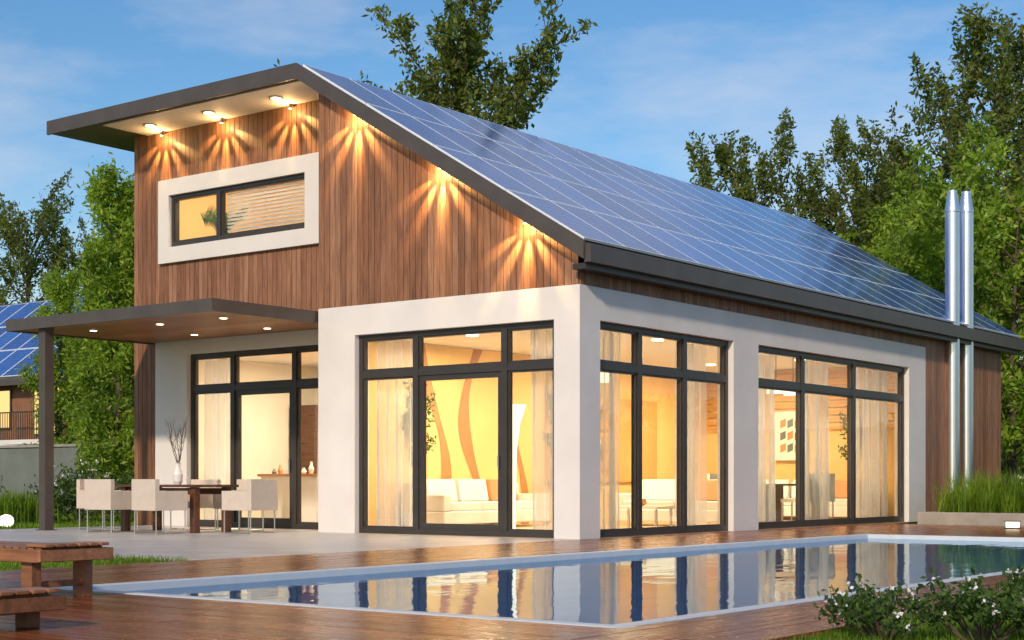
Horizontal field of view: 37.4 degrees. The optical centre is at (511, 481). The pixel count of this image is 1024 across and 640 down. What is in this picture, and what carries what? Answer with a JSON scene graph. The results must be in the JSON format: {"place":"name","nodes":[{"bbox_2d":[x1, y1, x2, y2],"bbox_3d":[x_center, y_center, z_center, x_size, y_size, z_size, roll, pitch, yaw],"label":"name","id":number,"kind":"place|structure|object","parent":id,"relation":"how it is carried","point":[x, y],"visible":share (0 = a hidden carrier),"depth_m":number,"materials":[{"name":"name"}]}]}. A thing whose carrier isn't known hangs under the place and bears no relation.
{"place":"outdoors","nodes":[
{"label":"outdoors","id":0,"kind":"place"},
{"bbox_2d":[0,487,64,525],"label":"ornamental grass","id":1,"kind":"object","parent":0,"point":[21,508],"depth_m":28.91,"materials":[{"name":"green plant"}]},
{"bbox_2d":[0,525,576,560],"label":"stone patio","id":2,"kind":"structure","parent":0,"point":[207,544],"depth_m":20.62,"materials":[{"name":"stone"}]},
{"bbox_2d":[76,479,120,529],"bbox_3d":[-6.794,0.380,25.158,0.600,0.840,0.620,0,0,30],"label":"patio armchair","id":3,"kind":"object","parent":2,"relation":"on","point":[79,493],"visible":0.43,"depth_m":25.02,"materials":[{"name":"beige fabric"}]},
{"bbox_2d":[84,479,137,532],"bbox_3d":[-6.353,0.380,24.049,0.620,0.840,0.600,0,0,34],"label":"patio armchair","id":4,"kind":"object","parent":2,"relation":"on","point":[101,494],"visible":0.94,"depth_m":23.81,"materials":[{"name":"beige fabric"}]},
{"bbox_2d":[132,479,187,533],"bbox_3d":[-5.439,0.380,23.357,0.620,0.840,0.600,0,0,42],"label":"patio armchair","id":5,"kind":"object","parent":2,"relation":"on","point":[147,495],"visible":1,"depth_m":23.14,"materials":[{"name":"beige fabric"}]},
{"bbox_2d":[6,298,317,530],"bbox_3d":[-5.529,-0.955,25.056,5.100,3.510,3.060,0,0,37],"label":"entrance canopy","id":6,"kind":"object","parent":2,"relation":"on","point":[206,318],"visible":0.94,"depth_m":24.90,"materials":[{"name":"metal"}]},
{"bbox_2d":[115,484,238,532],"bbox_3d":[-5.420,0.422,24.371,2.000,0.755,0.896,0,0,37],"label":"dining table","id":7,"kind":"object","parent":2,"relation":"on","point":[195,492],"visible":0.71,"depth_m":24.06,"materials":[{"name":"brown wood"}]},
{"bbox_2d":[165,416,187,484],"bbox_3d":[-5.441,-0.523,24.501,0.378,1.134,0.484,0,0,-12],"label":"branch vase","id":8,"kind":"object","parent":7,"relation":"on","point":[177,476],"visible":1,"depth_m":24.39,"materials":[{"name":"white ceramic"}]},
{"bbox_2d":[170,479,219,529],"bbox_3d":[-5.344,0.380,25.468,0.620,0.840,0.600,0,0,34],"label":"patio armchair","id":9,"kind":"object","parent":2,"relation":"on","point":[206,500],"visible":0.26,"depth_m":25.47,"materials":[{"name":"beige fabric"}]},
{"bbox_2d":[213,479,263,530],"bbox_3d":[-4.466,0.380,24.803,0.620,0.840,0.600,0,0,37],"label":"patio armchair","id":10,"kind":"object","parent":2,"relation":"on","point":[242,483],"visible":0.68,"depth_m":24.77,"materials":[{"name":"beige fabric"}]},
{"bbox_2d":[222,479,277,533],"bbox_3d":[-4.068,0.380,23.474,0.600,0.840,0.620,0,0,31],"label":"patio armchair","id":11,"kind":"object","parent":2,"relation":"on","point":[259,494],"visible":1,"depth_m":23.26,"materials":[{"name":"beige fabric"}]},
{"bbox_2d":[155,152,925,539],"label":"white wall","id":12,"kind":"structure","parent":2,"relation":"on","point":[577,312],"depth_m":23.97,"materials":[{"name":"paint"}]},
{"bbox_2d":[171,173,903,537],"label":"window frames","id":13,"kind":"structure","parent":12,"relation":"attached to","point":[419,373],"depth_m":23.60,"materials":[{"name":"black metal"}]},
{"bbox_2d":[227,181,304,231],"bbox_3d":[-4.218,-4.724,26.173,2.060,0.868,0.025,0,0,37],"label":"window blind","id":14,"kind":"object","parent":13,"relation":"attached to","point":[269,206],"depth_m":26.20,"materials":[{"name":"beige wood"}]},
{"bbox_2d":[1,514,1022,639],"bbox_3d":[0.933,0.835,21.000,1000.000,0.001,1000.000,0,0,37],"label":"lawn ground","id":15,"kind":"structure","parent":0,"point":[804,639],"depth_m":14.74,"materials":[{"name":"green plant"}]},
{"bbox_2d":[0,514,13,526],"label":"garden globe lamp","id":16,"kind":"object","parent":15,"relation":"on","point":[7,519],"visible":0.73,"depth_m":27.29,"materials":[{"name":"white plastic"}]},
{"bbox_2d":[14,262,84,444],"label":"leafy green tree","id":17,"kind":"object","parent":15,"relation":"on","point":[62,289],"visible":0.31,"depth_m":43.92,"materials":[{"name":"green plant"}]},
{"bbox_2d":[0,168,110,304],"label":"deciduous tree","id":18,"kind":"object","parent":15,"relation":"on","point":[28,264],"visible":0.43,"depth_m":69.12,"materials":[{"name":"green plant"}]},
{"bbox_2d":[0,444,133,513],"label":"garden wall","id":19,"kind":"structure","parent":15,"relation":"on","point":[19,466],"depth_m":41.94,"materials":[{"name":"concrete"}]},
{"bbox_2d":[0,379,133,445],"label":"walls","id":20,"kind":"structure","parent":15,"relation":"on","point":[17,406],"depth_m":51.63,"materials":[{"name":"white paint"}]},
{"bbox_2d":[0,296,124,385],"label":"roof","id":21,"kind":"structure","parent":20,"relation":"on","point":[11,380],"depth_m":50.98,"materials":[{"name":"metal"}]},
{"bbox_2d":[0,296,83,376],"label":"solar panels","id":22,"kind":"object","parent":21,"relation":"on","point":[16,348],"visible":0.29,"depth_m":53.92,"materials":[{"name":"glass"}]},
{"bbox_2d":[24,445,133,522],"bbox_3d":[-8.609,0.064,30.273,2.382,1.632,2.401,0,0,7],"label":"garden shrub","id":23,"kind":"object","parent":15,"relation":"on","point":[68,487],"visible":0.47,"depth_m":30.25,"materials":[{"name":"green plant"}]},
{"bbox_2d":[47,217,133,291],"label":"deciduous tree","id":24,"kind":"object","parent":15,"relation":"on","point":[71,258],"visible":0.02,"depth_m":69.34,"materials":[{"name":"green plant"}]},
{"bbox_2d":[58,271,128,478],"bbox_3d":[-10.081,-2.261,36.927,1.888,6.134,2.184,0,0,-15],"label":"leafy green tree","id":25,"kind":"object","parent":15,"relation":"on","point":[75,348],"visible":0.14,"depth_m":36.69,"materials":[{"name":"green plant"}]},
{"bbox_2d":[58,152,133,515],"bbox_3d":[-9.116,-3.366,35.055,2.570,8.349,2.973,0,0,-23],"label":"leafy green tree","id":26,"kind":"object","parent":15,"relation":"on","point":[118,246],"visible":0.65,"depth_m":34.70,"materials":[{"name":"green plant"}]},
{"bbox_2d":[118,465,133,483],"bbox_3d":[-6.765,-0.196,32.293,3.495,2.103,3.293,0,0,-26],"label":"garden shrub","id":27,"kind":"object","parent":15,"relation":"on","point":[130,474],"depth_m":32.16,"materials":[{"name":"green plant"}]},
{"bbox_2d":[273,58,448,106],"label":"deciduous tree","id":28,"kind":"object","parent":15,"relation":"on","point":[361,73],"visible":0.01,"depth_m":49.91,"materials":[{"name":"green plant"}]},
{"bbox_2d":[361,0,597,130],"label":"deciduous tree","id":29,"kind":"object","parent":15,"relation":"on","point":[465,54],"visible":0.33,"depth_m":43.71,"materials":[{"name":"green plant"}]},
{"bbox_2d":[0,524,1023,639],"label":"wooden deck","id":30,"kind":"structure","parent":15,"relation":"on","point":[104,616],"depth_m":9.18,"materials":[{"name":"brown wood"}]},
{"bbox_2d":[0,587,65,628],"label":"sun lounger","id":31,"kind":"object","parent":30,"relation":"on","point":[26,606],"visible":1,"depth_m":8.11,"materials":[{"name":"brown wood"}]},
{"bbox_2d":[0,541,112,596],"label":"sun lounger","id":32,"kind":"object","parent":30,"relation":"on","point":[31,557],"visible":0.98,"depth_m":10.27,"materials":[{"name":"brown wood"}]},
{"bbox_2d":[1004,521,1020,528],"bbox_3d":[8.496,0.731,25.682,0.240,0.135,0.120,0,0,37],"label":"deck lantern","id":33,"kind":"object","parent":30,"relation":"on","point":[1012,524],"visible":1,"depth_m":25.63,"materials":[{"name":"metal"}]},
{"bbox_2d":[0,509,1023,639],"bbox_3d":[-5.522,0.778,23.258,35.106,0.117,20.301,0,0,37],"label":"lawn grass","id":34,"kind":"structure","parent":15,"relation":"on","point":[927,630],"depth_m":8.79,"materials":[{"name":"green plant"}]},
{"bbox_2d":[49,534,1023,627],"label":"swimming pool","id":35,"kind":"structure","parent":15,"relation":"in","point":[624,588],"depth_m":12.98,"materials":[{"name":"liquid"}]},
{"bbox_2d":[180,180,917,539],"bbox_3d":[0.443,-2.715,29.087,10.550,7.070,12.300,0,0,37],"label":"interior","id":36,"kind":"object","parent":15,"relation":"on","point":[264,436],"visible":0.16,"depth_m":29.95,"materials":[{"name":"paint"}]},
{"bbox_2d":[272,461,313,473],"bbox_3d":[-3.587,-0.310,28.451,2.546,0.318,0.365,0,0,37],"label":"kitchen crockery","id":37,"kind":"object","parent":36,"relation":"on","point":[303,470],"visible":0.34,"depth_m":28.57,"materials":[{"name":"white ceramic"}]},
{"bbox_2d":[400,379,436,517],"bbox_3d":[-1.507,-0.549,24.084,0.629,2.688,0.938,0,0,-12],"label":"indoor ficus","id":38,"kind":"object","parent":36,"relation":"on","point":[431,439],"visible":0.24,"depth_m":24.01,"materials":[{"name":"green plant"}]},
{"bbox_2d":[424,344,528,524],"bbox_3d":[-0.661,-0.795,27.324,0.001,3.190,3.304,0,0,37],"label":"wall ribbon decor","id":39,"kind":"object","parent":36,"relation":"attached to","point":[464,434],"depth_m":27.07,"materials":[{"name":"orange paint"}]},
{"bbox_2d":[411,479,547,523],"bbox_3d":[-0.579,0.375,26.537,0.900,0.840,3.000,0,0,37],"label":"sofa","id":40,"kind":"object","parent":36,"relation":"on","point":[462,501],"visible":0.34,"depth_m":26.05,"materials":[{"name":"fabric"}]},
{"bbox_2d":[513,404,525,528],"bbox_3d":[0.026,-0.205,23.694,0.400,2.000,0.400,0,0,37],"label":"floor lamp","id":41,"kind":"object","parent":36,"relation":"on","point":[518,411],"visible":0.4,"depth_m":23.64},
{"bbox_2d":[204,329,887,529],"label":"curtains","id":42,"kind":"object","parent":36,"relation":"on","point":[403,500],"visible":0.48,"depth_m":24.18,"materials":[{"name":"beige fabric"}]},
{"bbox_2d":[545,385,547,449],"bbox_3d":[0.745,-0.549,22.236,0.629,2.688,0.938,0,0,-4],"label":"indoor ficus","id":43,"kind":"object","parent":36,"relation":"on","point":[545,417],"visible":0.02,"depth_m":22.35,"materials":[{"name":"green plant"}]},
{"bbox_2d":[600,411,605,460],"bbox_3d":[1.536,-0.549,29.321,0.629,2.688,0.938,0,0,31],"label":"indoor ficus","id":44,"kind":"object","parent":36,"relation":"on","point":[601,447],"visible":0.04,"depth_m":29.22,"materials":[{"name":"green plant"}]},
{"bbox_2d":[466,334,794,395],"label":"ceiling lamps","id":45,"kind":"object","parent":36,"relation":"attached to","point":[786,393],"visible":0.24,"depth_m":25.49,"materials":[{"name":"metal"}]},
{"bbox_2d":[608,499,675,526],"bbox_3d":[2.238,0.545,26.033,1.000,0.500,0.600,0,0,37],"label":"coffee table","id":46,"kind":"object","parent":36,"relation":"on","point":[644,502],"visible":0.57,"depth_m":25.88,"materials":[{"name":"white wood"}]},
{"bbox_2d":[615,479,716,524],"bbox_3d":[3.155,0.375,27.409,2.600,0.840,0.900,0,0,37],"label":"sofa","id":47,"kind":"object","parent":36,"relation":"on","point":[657,492],"visible":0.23,"depth_m":27.38,"materials":[{"name":"fabric"},{"name":"wood"}]},
{"bbox_2d":[707,473,834,523],"bbox_3d":[4.811,0.320,28.600,2.000,0.950,1.800,0,0,37],"label":"indoor dining set","id":48,"kind":"object","parent":36,"relation":"on","point":[779,491],"visible":0.27,"depth_m":28.52,"materials":[{"name":"brown wood"}]},
{"bbox_2d":[774,411,794,459],"bbox_3d":[5.936,-0.980,32.278,0.750,1.040,0.050,0,0,37],"label":"framed painting","id":49,"kind":"object","parent":36,"relation":"attached to","point":[784,435],"visible":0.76,"depth_m":32.33,"materials":[{"name":"white paper"}]},
{"bbox_2d":[765,480,872,516],"bbox_3d":[6.095,0.375,31.454,2.800,0.840,0.900,0,0,37],"label":"sofa","id":50,"kind":"object","parent":36,"relation":"on","point":[840,506],"visible":0.18,"depth_m":31.06,"materials":[{"name":"fabric"},{"name":"wood"}]},
{"bbox_2d":[838,402,869,517],"bbox_3d":[6.909,-0.549,30.623,0.629,2.688,0.937,0,0,4],"label":"indoor ficus","id":51,"kind":"object","parent":36,"relation":"on","point":[842,448],"visible":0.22,"depth_m":30.65,"materials":[{"name":"green plant"}]},
{"bbox_2d":[179,201,992,345],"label":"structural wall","id":52,"kind":"structure","parent":15,"relation":"on","point":[581,259],"depth_m":27.70,"materials":[{"name":"wood"}]},
{"bbox_2d":[47,63,1023,354],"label":"roof","id":53,"kind":"structure","parent":52,"relation":"on","point":[613,261],"depth_m":24.39,"materials":[{"name":"metal"}]},
{"bbox_2d":[102,80,318,135],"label":"roof soffit","id":54,"kind":"structure","parent":53,"relation":"attached to","point":[248,102],"depth_m":25.91,"materials":[{"name":"white paint"}]},
{"bbox_2d":[143,96,282,127],"bbox_3d":[-5.192,-6.365,26.080,3.440,0.018,0.240,0,0,37],"label":"soffit downlight","id":55,"kind":"object","parent":53,"relation":"attached to","point":[213,112],"visible":1,"depth_m":26.05,"materials":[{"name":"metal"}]},
{"bbox_2d":[160,103,526,223],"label":"wall spotlights","id":56,"kind":"object","parent":53,"relation":"attached to","point":[221,119],"depth_m":25.50,"materials":[{"name":"metal"}]},
{"bbox_2d":[303,64,1019,337],"bbox_3d":[4.193,-4.965,29.414,6.310,0.036,17.742,37,21,31],"label":"solar panel array","id":57,"kind":"object","parent":53,"relation":"on","point":[588,196],"visible":0.98,"depth_m":26.64,"materials":[{"name":"glass"}]},
{"bbox_2d":[134,93,1000,524],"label":"wood cladding","id":58,"kind":"structure","parent":52,"relation":"attached to","point":[398,221],"depth_m":23.95,"materials":[{"name":"brown wood"}]},
{"bbox_2d":[945,190,973,506],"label":"chimney pipes","id":59,"kind":"object","parent":52,"relation":"attached to","point":[959,263],"visible":0.88,"depth_m":31.77,"materials":[{"name":"silver metal"}]},
{"bbox_2d":[683,107,828,220],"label":"deciduous tree","id":60,"kind":"object","parent":15,"relation":"on","point":[723,152],"visible":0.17,"depth_m":58.98,"materials":[{"name":"green plant"}]},
{"bbox_2d":[789,113,919,245],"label":"deciduous tree","id":61,"kind":"object","parent":15,"relation":"on","point":[841,141],"visible":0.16,"depth_m":59.85,"materials":[{"name":"green plant"}]},
{"bbox_2d":[806,573,961,639],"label":"flowering shrub","id":62,"kind":"object","parent":15,"relation":"on","point":[874,610],"visible":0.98,"depth_m":7.74,"materials":[{"name":"green plant"}]},
{"bbox_2d":[838,201,943,284],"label":"leafy green tree","id":63,"kind":"object","parent":15,"relation":"on","point":[883,229],"visible":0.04,"depth_m":48.97,"materials":[{"name":"green plant"}]},
{"bbox_2d":[796,101,1020,311],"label":"deciduous tree","id":64,"kind":"object","parent":15,"relation":"on","point":[893,153],"visible":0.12,"depth_m":54.40,"materials":[{"name":"green plant"}]},
{"bbox_2d":[856,1,1023,492],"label":"deciduous tree","id":65,"kind":"object","parent":15,"relation":"on","point":[1000,92],"visible":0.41,"depth_m":50.02,"materials":[{"name":"green plant"}]},
{"bbox_2d":[870,167,1023,450],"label":"leafy green tree","id":66,"kind":"object","parent":15,"relation":"on","point":[929,269],"visible":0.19,"depth_m":44.73,"materials":[{"name":"green plant"}]},
{"bbox_2d":[892,566,1023,639],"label":"flowering shrub","id":67,"kind":"object","parent":15,"relation":"on","point":[997,607],"visible":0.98,"depth_m":7.60,"materials":[{"name":"green plant"}]},
{"bbox_2d":[894,111,1023,484],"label":"leafy green tree","id":68,"kind":"object","parent":15,"relation":"on","point":[996,280],"visible":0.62,"depth_m":40.86,"materials":[{"name":"green plant"}]},
{"bbox_2d":[918,511,1023,525],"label":"planter box","id":69,"kind":"object","parent":15,"relation":"on","point":[957,518],"visible":0.63,"depth_m":27.94,"materials":[{"name":"concrete"}]},
{"bbox_2d":[1001,565,1023,599],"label":"flowering shrub","id":70,"kind":"object","parent":15,"relation":"on","point":[1021,585],"visible":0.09,"depth_m":8.15,"materials":[{"name":"green plant"}]},
{"bbox_2d":[1009,393,1023,489],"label":"distant tree belt","id":71,"kind":"object","parent":15,"relation":"on","point":[1019,467],"depth_m":104.93,"materials":[{"name":"green plant"}]},
{"bbox_2d":[0,0,1023,481],"label":"sky","id":72,"kind":"structure","parent":0,"point":[632,90],"materials":[{"name":"blue"}]},
{"bbox_2d":[909,466,1023,512],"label":"ornamental grass","id":73,"kind":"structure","parent":0,"point":[981,497],"depth_m":28.39,"materials":[{"name":"green plant"}]},
{"bbox_3d":[-5.254,-3.865,27.571,0.500,0.627,0.400,0,0,37],"label":"plant stand","id":74,"kind":"object","parent":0,"visible":0},
{"bbox_2d":[201,204,249,232],"bbox_3d":[-5.201,-4.612,27.533,1.153,0.864,0.705,0,0,37],"label":"potted palm","id":75,"kind":"object","parent":74,"relation":"on","point":[208,218],"visible":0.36,"depth_m":27.50,"materials":[{"name":"green plant"}]}
]}

